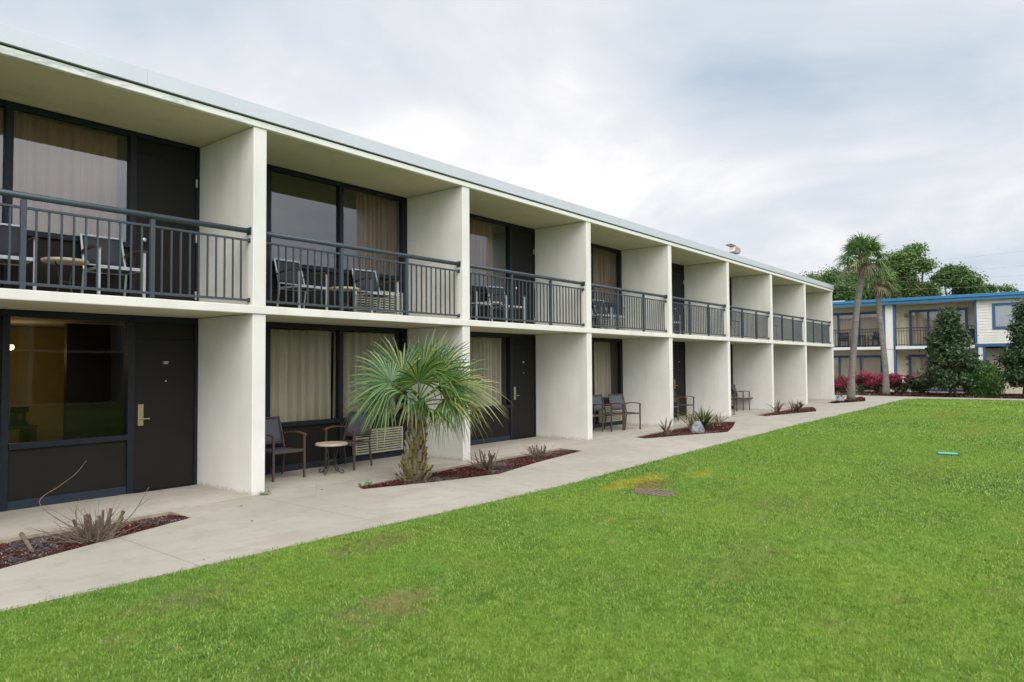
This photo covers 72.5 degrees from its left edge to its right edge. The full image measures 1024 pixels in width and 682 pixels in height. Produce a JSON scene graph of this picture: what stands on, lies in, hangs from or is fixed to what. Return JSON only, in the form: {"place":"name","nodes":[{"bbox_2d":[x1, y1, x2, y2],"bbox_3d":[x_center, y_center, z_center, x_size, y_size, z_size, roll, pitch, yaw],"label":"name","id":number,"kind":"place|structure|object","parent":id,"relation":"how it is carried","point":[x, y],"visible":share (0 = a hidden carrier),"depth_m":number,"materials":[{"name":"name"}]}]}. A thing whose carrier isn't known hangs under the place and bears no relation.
{"place":"outdoors","nodes":[
{"label":"outdoors","id":0,"kind":"place"},
{"bbox_2d":[9,424,37,442],"bbox_3d":[-8.271,1.743,11.158,0.600,0.750,1.000,-2,-2,39],"label":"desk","id":1,"kind":"object","parent":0,"point":[28,433],"visible":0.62,"depth_m":11.36,"materials":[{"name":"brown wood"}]},
{"bbox_2d":[10,406,28,425],"bbox_3d":[-8.014,1.221,11.351,0.225,0.300,0.200,-2,-2,39],"label":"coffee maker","id":2,"kind":"object","parent":1,"relation":"on","point":[17,416],"visible":1,"depth_m":11.30,"materials":[{"name":"plastic"}]},
{"bbox_2d":[0,399,832,537],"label":"patio","id":3,"kind":"structure","parent":0,"point":[15,522],"depth_m":9.65,"materials":[{"name":"concrete"}]},
{"bbox_2d":[265,416,306,481],"bbox_3d":[-3.594,1.633,10.674,0.699,0.906,0.584,-2,-2,39],"label":"armchair","id":4,"kind":"object","parent":3,"relation":"on","point":[273,429],"visible":0.71,"depth_m":10.83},
{"bbox_2d":[315,441,347,474],"bbox_3d":[-2.835,1.838,10.956,0.500,0.476,0.500,-1,-2,16],"label":"bistro table","id":5,"kind":"object","parent":3,"relation":"on","point":[327,444],"visible":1,"depth_m":10.90,"materials":[{"name":"stone"}]},
{"bbox_2d":[324,411,372,470],"bbox_3d":[-2.713,1.663,11.718,0.584,0.906,0.699,-1,-2,19],"label":"armchair","id":6,"kind":"object","parent":3,"relation":"on","point":[353,430],"visible":0.72,"depth_m":11.93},
{"bbox_2d":[592,404,603,431],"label":"armchair","id":7,"kind":"object","parent":3,"relation":"on","point":[595,415],"visible":0.17,"depth_m":17.48,"materials":[{"name":"metal"}]},
{"bbox_2d":[592,394,623,431],"bbox_3d":[2.421,1.835,17.835,0.699,0.906,0.584,-2,-3,42],"label":"armchair","id":8,"kind":"object","parent":3,"relation":"on","point":[596,399],"visible":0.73,"depth_m":17.92,"materials":[{"name":"metal"}]},
{"bbox_2d":[608,394,640,429],"bbox_3d":[2.929,1.845,18.239,0.584,0.906,0.699,1,-2,-32],"label":"armchair","id":9,"kind":"object","parent":3,"relation":"on","point":[616,398],"visible":0.77,"depth_m":18.42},
{"bbox_2d":[673,397,678,420],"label":"armchair","id":10,"kind":"object","parent":3,"relation":"on","point":[677,406],"visible":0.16,"depth_m":20.72,"materials":[{"name":"metal"}]},
{"bbox_2d":[673,389,694,418],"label":"armchair","id":11,"kind":"object","parent":3,"relation":"on","point":[675,399],"visible":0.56,"depth_m":21.58,"materials":[{"name":"metal"}]},
{"bbox_2d":[731,391,743,410],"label":"armchair","id":12,"kind":"object","parent":3,"relation":"on","point":[736,398],"visible":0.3,"depth_m":24.95,"materials":[{"name":"metal"}]},
{"bbox_2d":[731,384,752,409],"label":"armchair","id":13,"kind":"object","parent":3,"relation":"on","point":[734,389],"visible":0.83,"depth_m":25.57,"materials":[{"name":"metal"}]},
{"bbox_2d":[0,398,1023,681],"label":"lawn","id":14,"kind":"structure","parent":0,"point":[948,665],"depth_m":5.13,"materials":[{"name":"green plant"}]},
{"bbox_2d":[629,488,677,496],"bbox_3d":[1.895,2.038,9.329,0.520,0.044,0.380,-2,-2,39],"label":"drain grate","id":15,"kind":"object","parent":14,"relation":"on","point":[654,492],"visible":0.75,"depth_m":9.32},
{"bbox_2d":[936,452,959,455],"bbox_3d":[8.081,2.093,12.939,0.360,0.044,0.240,-1,-2,30],"label":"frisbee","id":16,"kind":"object","parent":14,"relation":"on","point":[949,453],"visible":0.94,"depth_m":12.86,"materials":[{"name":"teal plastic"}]},
{"bbox_2d":[0,395,1023,611],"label":"path","id":17,"kind":"structure","parent":0,"point":[214,532],"depth_m":8.21,"materials":[{"name":"concrete"}]},
{"bbox_2d":[0,0,1023,295],"label":"sky","id":18,"kind":"structure","parent":0,"point":[781,132],"materials":[{"name":"white"}]},
{"bbox_2d":[833,291,1023,392],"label":"building","id":19,"kind":"structure","parent":0,"point":[987,318],"depth_m":39.67,"materials":[{"name":"beige paint"}]},
{"bbox_2d":[838,333,848,346],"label":"armchair","id":20,"kind":"object","parent":19,"relation":"on","point":[843,336],"visible":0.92,"depth_m":42.61,"materials":[{"name":"metal"}]},
{"bbox_2d":[833,314,877,345],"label":"curtain","id":21,"kind":"object","parent":19,"relation":"hanging from","point":[868,321],"visible":0.41,"depth_m":42.19,"materials":[{"name":"fabric"}]},
{"bbox_2d":[833,311,879,347],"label":"sliding door","id":22,"kind":"structure","parent":19,"relation":"in","point":[834,314],"depth_m":42.16,"materials":[{"name":"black metal"}]},
{"bbox_2d":[834,357,880,387],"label":"curtain","id":23,"kind":"object","parent":19,"relation":"hanging from","point":[870,364],"visible":0.38,"depth_m":42.12,"materials":[{"name":"fabric"}]},
{"bbox_2d":[834,355,882,389],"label":"sliding door","id":24,"kind":"structure","parent":19,"relation":"in","point":[838,356],"depth_m":42.03,"materials":[{"name":"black metal"}]},
{"bbox_2d":[868,332,877,346],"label":"armchair","id":25,"kind":"object","parent":19,"relation":"on","point":[874,336],"visible":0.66,"depth_m":41.55,"materials":[{"name":"metal"}]},
{"bbox_2d":[911,357,963,389],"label":"curtain","id":26,"kind":"object","parent":19,"relation":"hanging from","point":[918,363],"visible":0.27,"depth_m":40.20,"materials":[{"name":"fabric"}]},
{"bbox_2d":[909,354,965,390],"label":"sliding door","id":27,"kind":"structure","parent":19,"relation":"in","point":[925,355],"depth_m":40.23,"materials":[{"name":"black metal"}]},
{"bbox_2d":[912,310,964,344],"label":"curtain","id":28,"kind":"object","parent":19,"relation":"hanging from","point":[919,319],"visible":0.4,"depth_m":40.16,"materials":[{"name":"fabric"}]},
{"bbox_2d":[909,308,967,345],"bbox_3d":[24.175,-0.774,39.584,2.850,2.100,0.083,-2,-2,39],"label":"sliding door","id":29,"kind":"structure","parent":19,"relation":"in","point":[966,309],"depth_m":39.88,"materials":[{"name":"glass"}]},
{"bbox_2d":[992,302,1019,328],"bbox_3d":[26.917,-1.356,36.105,3.430,1.400,0.017,-2,-2,39],"label":"window frame","id":30,"kind":"structure","parent":19,"relation":"in","point":[1008,303],"depth_m":37.07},
{"bbox_2d":[855,390,1021,393],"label":"patio","id":31,"kind":"structure","parent":0,"point":[952,392],"depth_m":38.48,"materials":[{"name":"concrete"}]},
{"label":"ground","id":32,"kind":"structure","parent":0,"visible":0},
{"bbox_2d":[0,514,188,568],"bbox_3d":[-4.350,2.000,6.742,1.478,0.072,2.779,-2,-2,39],"label":"mulch","id":33,"kind":"object","parent":32,"relation":"on","point":[37,544],"visible":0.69,"depth_m":6.82,"materials":[{"name":"brown wood"}]},
{"bbox_2d":[19,532,33,551],"bbox_3d":[-4.724,1.956,6.795,0.041,0.087,0.630,1,-3,-43],"label":"fallen stick","id":34,"kind":"object","parent":33,"relation":"on","point":[23,537],"visible":1,"depth_m":6.77,"materials":[{"name":"wood"}]},
{"bbox_2d":[24,460,151,545],"bbox_3d":[-4.232,1.621,6.988,1.027,0.851,0.965,0,-2,2],"label":"cut shrub","id":35,"kind":"object","parent":33,"relation":"on","point":[91,532],"visible":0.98,"depth_m":6.90,"materials":[{"name":"plant"}]},
{"bbox_2d":[0,23,834,511],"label":"motel wing","id":36,"kind":"structure","parent":32,"relation":"on","point":[222,201],"depth_m":11.20,"materials":[{"name":"white paint"}]},
{"bbox_2d":[0,223,38,289],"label":"armchair","id":37,"kind":"object","parent":36,"relation":"on","point":[14,245],"visible":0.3,"depth_m":8.24,"materials":[{"name":"silver metal"}]},
{"bbox_2d":[0,110,117,239],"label":"curtain","id":38,"kind":"object","parent":36,"relation":"hanging from","point":[54,159],"visible":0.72,"depth_m":9.02,"materials":[{"name":"beige fabric"}]},
{"bbox_2d":[40,257,88,292],"bbox_3d":[-5.405,-0.743,8.437,0.500,0.476,0.500,-1,-2,16],"label":"bistro table","id":39,"kind":"object","parent":36,"relation":"on","point":[66,261],"visible":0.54,"depth_m":8.36,"materials":[{"name":"metal"}]},
{"bbox_2d":[0,309,197,511],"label":"window","id":40,"kind":"structure","parent":36,"relation":"in","point":[29,471],"depth_m":8.85,"materials":[{"name":"black metal"}]},
{"bbox_2d":[0,99,199,300],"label":"window","id":41,"kind":"structure","parent":36,"relation":"in","point":[9,107],"depth_m":8.89,"materials":[{"name":"black metal"}]},
{"bbox_2d":[80,233,147,297],"bbox_3d":[-5.106,-0.929,8.895,0.699,0.906,0.584,-2,-2,39],"label":"armchair","id":42,"kind":"object","parent":36,"relation":"on","point":[103,254],"visible":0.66,"depth_m":8.98,"materials":[{"name":"silver metal"}]},
{"bbox_2d":[133,322,195,492],"bbox_3d":[-4.859,0.904,9.777,0.151,2.315,0.845,-2,-2,39],"label":"door","id":43,"kind":"structure","parent":36,"relation":"in","point":[165,355],"depth_m":9.76,"materials":[{"name":"brown metal"}]},
{"bbox_2d":[136,138,197,300],"bbox_3d":[-4.872,-1.616,9.859,0.158,2.336,0.845,-2,-2,39],"label":"door","id":44,"kind":"structure","parent":36,"relation":"in","point":[167,183],"depth_m":9.87,"materials":[{"name":"brown metal"}]},
{"bbox_2d":[273,258,327,309],"bbox_3d":[-3.361,-0.868,11.066,0.699,0.906,0.584,-2,-2,35],"label":"armchair","id":45,"kind":"object","parent":36,"relation":"on","point":[296,275],"visible":0.71,"depth_m":11.11,"materials":[{"name":"silver metal"}]},
{"bbox_2d":[270,329,331,421],"bbox_3d":[-3.574,0.617,11.687,0.130,1.600,1.375,-2,-2,39],"label":"curtain","id":46,"kind":"object","parent":36,"relation":"hanging from","point":[300,375],"visible":0.7,"depth_m":11.70,"materials":[{"name":"beige fabric"}]},
{"bbox_2d":[265,322,406,474],"bbox_3d":[-3.255,0.921,11.831,0.140,2.398,3.888,-2,-2,39],"label":"window","id":47,"kind":"structure","parent":36,"relation":"in","point":[314,429],"depth_m":11.81,"materials":[{"name":"black metal"}]},
{"bbox_2d":[266,164,406,314],"bbox_3d":[-3.270,-1.591,11.914,0.140,2.404,3.888,-2,-2,39],"label":"window","id":48,"kind":"structure","parent":36,"relation":"in","point":[340,186],"depth_m":12.03,"materials":[{"name":"black metal"}]},
{"bbox_2d":[329,286,358,311],"bbox_3d":[-2.808,-0.651,11.698,0.500,0.476,0.500,-1,-2,16],"label":"bistro table","id":49,"kind":"object","parent":36,"relation":"on","point":[345,289],"visible":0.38,"depth_m":11.64,"materials":[{"name":"metal"}]},
{"bbox_2d":[333,332,394,417],"bbox_3d":[-2.677,0.649,12.803,0.129,1.600,1.432,-2,-2,39],"label":"curtain","id":50,"kind":"object","parent":36,"relation":"hanging from","point":[356,344],"visible":0.52,"depth_m":12.60,"materials":[{"name":"beige fabric"}]},
{"bbox_2d":[351,268,399,314],"bbox_3d":[-2.415,-0.834,12.241,0.699,0.906,0.584,-2,-3,45],"label":"armchair","id":51,"kind":"object","parent":36,"relation":"on","point":[369,285],"visible":0.69,"depth_m":12.35,"materials":[{"name":"silver metal"}]},
{"bbox_2d":[356,193,396,275],"bbox_3d":[-2.549,-1.893,13.065,0.129,1.595,0.975,-2,-2,39],"label":"curtain","id":52,"kind":"object","parent":36,"relation":"hanging from","point":[376,223],"visible":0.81,"depth_m":13.08,"materials":[{"name":"beige fabric"}]},
{"bbox_2d":[470,220,492,286],"bbox_3d":[-0.927,-1.836,15.081,0.129,1.595,1.471,-2,-2,39],"label":"curtain","id":53,"kind":"object","parent":36,"relation":"hanging from","point":[481,248],"visible":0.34,"depth_m":15.35,"materials":[{"name":"fabric"}]},
{"bbox_2d":[470,289,493,320],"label":"armchair","id":54,"kind":"object","parent":36,"relation":"on","point":[477,304],"visible":0.29,"depth_m":14.03,"materials":[{"name":"silver metal"}]},
{"bbox_2d":[470,337,500,406],"bbox_3d":[-1.048,0.706,14.826,0.130,1.600,2.636,-2,-2,39],"label":"curtain","id":55,"kind":"object","parent":36,"relation":"hanging from","point":[488,350],"visible":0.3,"depth_m":15.46,"materials":[{"name":"beige fabric"}]},
{"bbox_2d":[484,301,501,321],"bbox_3d":[-0.449,-0.568,14.599,0.500,0.476,0.500,-1,-2,16],"label":"bistro table","id":56,"kind":"object","parent":36,"relation":"on","point":[489,310],"visible":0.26,"depth_m":14.52,"materials":[{"name":"metal"}]},
{"bbox_2d":[469,213,535,323],"bbox_3d":[-0.706,-1.501,15.102,0.140,2.404,3.888,-2,-2,39],"label":"window","id":57,"kind":"structure","parent":36,"relation":"in","point":[508,226],"depth_m":15.81,"materials":[{"name":"black metal"}]},
{"bbox_2d":[470,332,535,445],"bbox_3d":[-0.692,1.012,15.019,0.140,2.398,3.888,-2,-2,39],"label":"window","id":58,"kind":"structure","parent":36,"relation":"in","point":[504,432],"depth_m":15.55,"materials":[{"name":"black metal"}]},
{"bbox_2d":[486,286,525,323],"bbox_3d":[-0.146,-0.754,15.062,0.584,0.906,0.699,1,-3,-43],"label":"armchair","id":59,"kind":"object","parent":36,"relation":"on","point":[505,295],"visible":0.46,"depth_m":15.02,"materials":[{"name":"silver metal"}]},
{"bbox_2d":[512,227,534,323],"bbox_3d":[0.255,-1.435,16.234,0.158,2.336,0.845,-2,-2,39],"label":"door","id":60,"kind":"structure","parent":36,"relation":"in","point":[522,240],"depth_m":16.25,"materials":[{"name":"brown metal"}]},
{"bbox_2d":[513,338,535,439],"bbox_3d":[0.267,1.085,16.153,0.151,2.315,0.845,-2,-2,39],"label":"door","id":61,"kind":"structure","parent":36,"relation":"in","point":[523,350],"depth_m":16.15,"materials":[{"name":"black wood"}]},
{"bbox_2d":[592,304,611,328],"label":"armchair","id":62,"kind":"object","parent":36,"relation":"on","point":[603,315],"visible":0.28,"depth_m":17.92,"materials":[{"name":"silver metal"}]},
{"bbox_2d":[594,342,610,396],"bbox_3d":[1.695,0.803,18.238,0.130,1.600,3.391,-2,-2,39],"label":"curtain","id":63,"kind":"object","parent":36,"relation":"hanging from","point":[602,374],"visible":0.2,"depth_m":19.20,"materials":[{"name":"fabric"}]},
{"bbox_2d":[593,248,616,302],"bbox_3d":[1.779,-1.741,18.445,0.131,1.595,3.709,-2,-2,39],"label":"curtain","id":64,"kind":"object","parent":36,"relation":"hanging from","point":[604,268],"visible":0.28,"depth_m":19.40,"materials":[{"name":"fabric"}]},
{"bbox_2d":[591,243,621,328],"bbox_3d":[1.857,-1.410,18.290,0.140,2.404,3.888,-2,-2,39],"label":"window","id":65,"kind":"structure","parent":36,"relation":"in","point":[618,252],"depth_m":19.60,"materials":[{"name":"black glass"}]},
{"bbox_2d":[592,338,622,427],"bbox_3d":[1.872,1.102,18.206,0.140,2.398,3.888,-2,-2,39],"label":"window","id":66,"kind":"structure","parent":36,"relation":"in","point":[619,341],"depth_m":19.31,"materials":[{"name":"black glass"}]},
{"bbox_2d":[592,299,625,329],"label":"armchair","id":67,"kind":"object","parent":36,"relation":"on","point":[603,311],"visible":0.46,"depth_m":18.55,"materials":[{"name":"silver metal"}]},
{"bbox_2d":[671,263,684,333],"bbox_3d":[4.420,-1.320,21.477,0.140,2.404,3.888,-2,-2,39],"label":"window","id":68,"kind":"structure","parent":36,"relation":"in","point":[673,264],"depth_m":22.41,"materials":[{"name":"black glass"}]},
{"bbox_2d":[672,265,684,333],"bbox_3d":[5.382,-1.254,22.609,0.158,2.336,0.845,-2,-2,39],"label":"door","id":69,"kind":"structure","parent":36,"relation":"in","point":[677,272],"depth_m":22.64,"materials":[{"name":"brown metal"}]},
{"bbox_2d":[673,342,685,414],"bbox_3d":[4.435,1.193,21.394,0.140,2.398,3.888,-2,-2,39],"label":"window","id":70,"kind":"structure","parent":36,"relation":"in","point":[682,343],"depth_m":22.72,"materials":[{"name":"black glass"}]},
{"bbox_2d":[673,344,685,416],"bbox_3d":[5.394,1.266,22.528,0.151,2.315,0.845,-2,-2,39],"label":"door","id":71,"kind":"structure","parent":36,"relation":"in","point":[679,378],"depth_m":22.57,"materials":[{"name":"brown metal"}]},
{"bbox_2d":[729,277,731,322],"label":"window","id":72,"kind":"structure","parent":36,"relation":"in","point":[730,284],"depth_m":26.10,"materials":[{"name":"black glass"}]},
{"bbox_2d":[730,344,732,408],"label":"window","id":73,"kind":"structure","parent":36,"relation":"in","point":[731,348],"depth_m":26.01,"materials":[{"name":"black glass"}]},
{"bbox_2d":[726,243,740,253],"bbox_3d":[7.285,-2.982,22.944,0.449,0.388,0.308,0,-2,-21],"label":"floodlight","id":74,"kind":"object","parent":36,"relation":"on","point":[734,249],"visible":0.86,"depth_m":22.86,"materials":[{"name":"white paint"}]},
{"bbox_2d":[799,264,872,300],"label":"shade tree","id":75,"kind":"object","parent":32,"relation":"on","point":[839,293],"visible":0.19,"depth_m":67.68,"materials":[{"name":"green plant"}]},
{"bbox_2d":[847,266,896,299],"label":"shade tree","id":76,"kind":"object","parent":32,"relation":"on","point":[853,274],"visible":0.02,"depth_m":70.44,"materials":[{"name":"green plant"}]},
{"bbox_2d":[873,240,944,299],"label":"shade tree","id":77,"kind":"object","parent":32,"relation":"on","point":[914,286],"visible":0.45,"depth_m":66.00,"materials":[{"name":"green plant"}]},
{"bbox_2d":[834,390,1023,398],"bbox_3d":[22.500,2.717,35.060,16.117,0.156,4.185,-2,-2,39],"label":"mulch","id":78,"kind":"object","parent":32,"relation":"on","point":[1010,395],"visible":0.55,"depth_m":35.12,"materials":[{"name":"wood"}]},
{"bbox_2d":[834,371,847,391],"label":"bougainvillea","id":79,"kind":"object","parent":78,"relation":"on","point":[838,388],"visible":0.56,"depth_m":38.57,"materials":[{"name":"pink plant"}]},
{"bbox_2d":[835,372,876,391],"bbox_3d":[18.926,2.268,38.285,2.186,1.279,1.046,-2,-2,39],"label":"bougainvillea","id":80,"kind":"object","parent":78,"relation":"on","point":[861,388],"visible":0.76,"depth_m":37.90,"materials":[{"name":"pink plant"}]},
{"bbox_2d":[852,262,901,395],"bbox_3d":[19.062,-0.665,36.240,2.518,6.961,2.411,0,-2,4],"label":"tall palm","id":81,"kind":"object","parent":78,"relation":"on","point":[877,284],"visible":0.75,"depth_m":36.03,"materials":[{"name":"green plant"}]},
{"bbox_2d":[856,370,897,392],"bbox_3d":[19.662,2.207,37.519,2.149,1.341,1.288,-2,-2,39],"label":"bougainvillea","id":82,"kind":"object","parent":78,"relation":"on","point":[878,380],"visible":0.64,"depth_m":37.42,"materials":[{"name":"pink plant"}]},
{"bbox_2d":[889,370,916,392],"bbox_3d":[20.699,2.197,36.829,1.645,1.301,1.173,-2,-2,39],"label":"bougainvillea","id":83,"kind":"object","parent":78,"relation":"on","point":[903,386],"visible":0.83,"depth_m":36.69,"materials":[{"name":"pink plant"}]},
{"bbox_2d":[907,376,933,393],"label":"bougainvillea","id":84,"kind":"object","parent":78,"relation":"on","point":[917,387],"visible":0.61,"depth_m":36.15,"materials":[{"name":"green plant"}]},
{"bbox_2d":[914,304,982,396],"bbox_3d":[21.570,0.462,34.466,2.907,4.598,2.963,-2,-2,39],"label":"magnolia tree","id":85,"kind":"object","parent":78,"relation":"on","point":[948,343],"visible":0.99,"depth_m":33.91,"materials":[{"name":"green plant"}]},
{"bbox_2d":[959,359,1007,397],"bbox_3d":[22.711,1.941,33.662,1.982,2.139,1.619,-2,-2,39],"label":"round shrub","id":86,"kind":"object","parent":78,"relation":"on","point":[986,384],"visible":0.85,"depth_m":33.26,"materials":[{"name":"green plant"}]},
{"bbox_2d":[992,297,1023,395],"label":"magnolia tree","id":87,"kind":"object","parent":78,"relation":"on","point":[1011,360],"visible":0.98,"depth_m":33.07,"materials":[{"name":"green plant"}]},
{"bbox_2d":[926,261,991,294],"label":"shade tree","id":88,"kind":"object","parent":32,"relation":"on","point":[971,284],"visible":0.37,"depth_m":61.10,"materials":[{"name":"green plant"}]},
{"bbox_2d":[981,283,1000,292],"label":"shade tree","id":89,"kind":"object","parent":32,"relation":"on","point":[992,288],"visible":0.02,"depth_m":62.57,"materials":[{"name":"green plant"}]},
{"bbox_2d":[994,282,1018,291],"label":"shade tree","id":90,"kind":"object","parent":32,"relation":"on","point":[1006,289],"visible":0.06,"depth_m":68.51,"materials":[{"name":"green plant"}]},
{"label":"planting bed","id":91,"kind":"structure","parent":32,"relation":"on","visible":0},
{"bbox_2d":[344,327,507,482],"bbox_3d":[-1.290,0.933,10.472,2.676,2.414,1.633,0,-2,-2],"label":"fan palm","id":92,"kind":"object","parent":91,"relation":"on","point":[458,395],"visible":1,"depth_m":10.44,"materials":[{"name":"green plant"}]},
{"bbox_2d":[359,450,578,488],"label":"mulch","id":93,"kind":"object","parent":91,"relation":"on","point":[467,471],"visible":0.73,"depth_m":11.33,"materials":[{"name":"brown wood"}]},
{"bbox_2d":[467,446,511,470],"bbox_3d":[-0.410,1.948,11.553,0.680,0.454,0.915,-2,-2,39],"label":"cut shrub","id":94,"kind":"object","parent":93,"relation":"on","point":[488,465],"visible":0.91,"depth_m":11.51,"materials":[{"name":"plant"}]},
{"bbox_2d":[522,442,556,458],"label":"spiky plant","id":95,"kind":"object","parent":93,"relation":"on","point":[540,453],"visible":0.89,"depth_m":12.86,"materials":[{"name":"plant"}]},
{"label":"planting bed","id":96,"kind":"structure","parent":32,"relation":"on","visible":0},
{"bbox_2d":[659,417,674,434],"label":"spiky plant","id":97,"kind":"object","parent":96,"relation":"on","point":[663,428],"visible":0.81,"depth_m":16.98,"materials":[{"name":"brown plant"}]},
{"bbox_2d":[638,422,734,438],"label":"mulch","id":98,"kind":"object","parent":96,"relation":"on","point":[721,427],"visible":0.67,"depth_m":17.70,"materials":[{"name":"wood"}]},
{"bbox_2d":[673,407,709,429],"bbox_3d":[4.559,2.033,18.017,1.180,0.652,1.100,-1,-2,31],"label":"spiky plant","id":99,"kind":"object","parent":96,"relation":"on","point":[691,422],"visible":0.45,"depth_m":18.03,"materials":[{"name":"green plant"}]},
{"bbox_2d":[690,421,704,432],"bbox_3d":[4.606,2.231,17.401,0.412,0.485,0.303,0,-2,-19],"label":"rock","id":100,"kind":"object","parent":96,"relation":"on","point":[697,427],"visible":0.66,"depth_m":17.30,"materials":[{"name":"stone"}]},
{"bbox_2d":[674,406,725,428],"bbox_3d":[5.094,2.018,18.405,1.395,0.703,1.896,0,-2,-14],"label":"spiky plant","id":101,"kind":"object","parent":96,"relation":"on","point":[706,422],"visible":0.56,"depth_m":18.32,"materials":[{"name":"green plant"}]},
{"bbox_2d":[709,413,737,423],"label":"spiky plant","id":102,"kind":"object","parent":96,"relation":"on","point":[721,421],"visible":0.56,"depth_m":19.70,"materials":[{"name":"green plant"}]},
{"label":"planting bed","id":103,"kind":"structure","parent":32,"relation":"on","visible":0},
{"bbox_2d":[759,407,815,415],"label":"mulch","id":104,"kind":"object","parent":103,"relation":"on","point":[807,409],"visible":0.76,"depth_m":24.52,"materials":[{"name":"wood"}]},
{"bbox_2d":[767,399,783,413],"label":"spiky plant","id":105,"kind":"object","parent":104,"relation":"on","point":[777,408],"visible":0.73,"depth_m":23.57,"materials":[{"name":"brown plant"}]},
{"bbox_2d":[786,402,803,411],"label":"spiky plant","id":106,"kind":"object","parent":104,"relation":"on","point":[794,409],"visible":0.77,"depth_m":24.70,"materials":[{"name":"brown plant"}]},
{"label":"planting bed","id":107,"kind":"structure","parent":0,"visible":0},
{"bbox_2d":[835,395,844,402],"bbox_3d":[14.104,2.621,30.000,0.439,0.581,0.440,1,-2,-25],"label":"rock","id":108,"kind":"object","parent":107,"relation":"on","point":[839,398],"visible":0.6,"depth_m":29.88,"materials":[{"name":"stone"}]},
{"bbox_2d":[828,396,865,402],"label":"mulch","id":109,"kind":"object","parent":107,"relation":"on","point":[859,399],"visible":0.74,"depth_m":30.59,"materials":[{"name":"wood"}]},
{"bbox_2d":[834,232,896,398],"bbox_3d":[15.655,-1.151,31.043,2.692,7.646,2.660,-2,-2,39],"label":"tall palm","id":110,"kind":"object","parent":109,"relation":"on","point":[868,246],"visible":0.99,"depth_m":31.10,"materials":[{"name":"green plant"}]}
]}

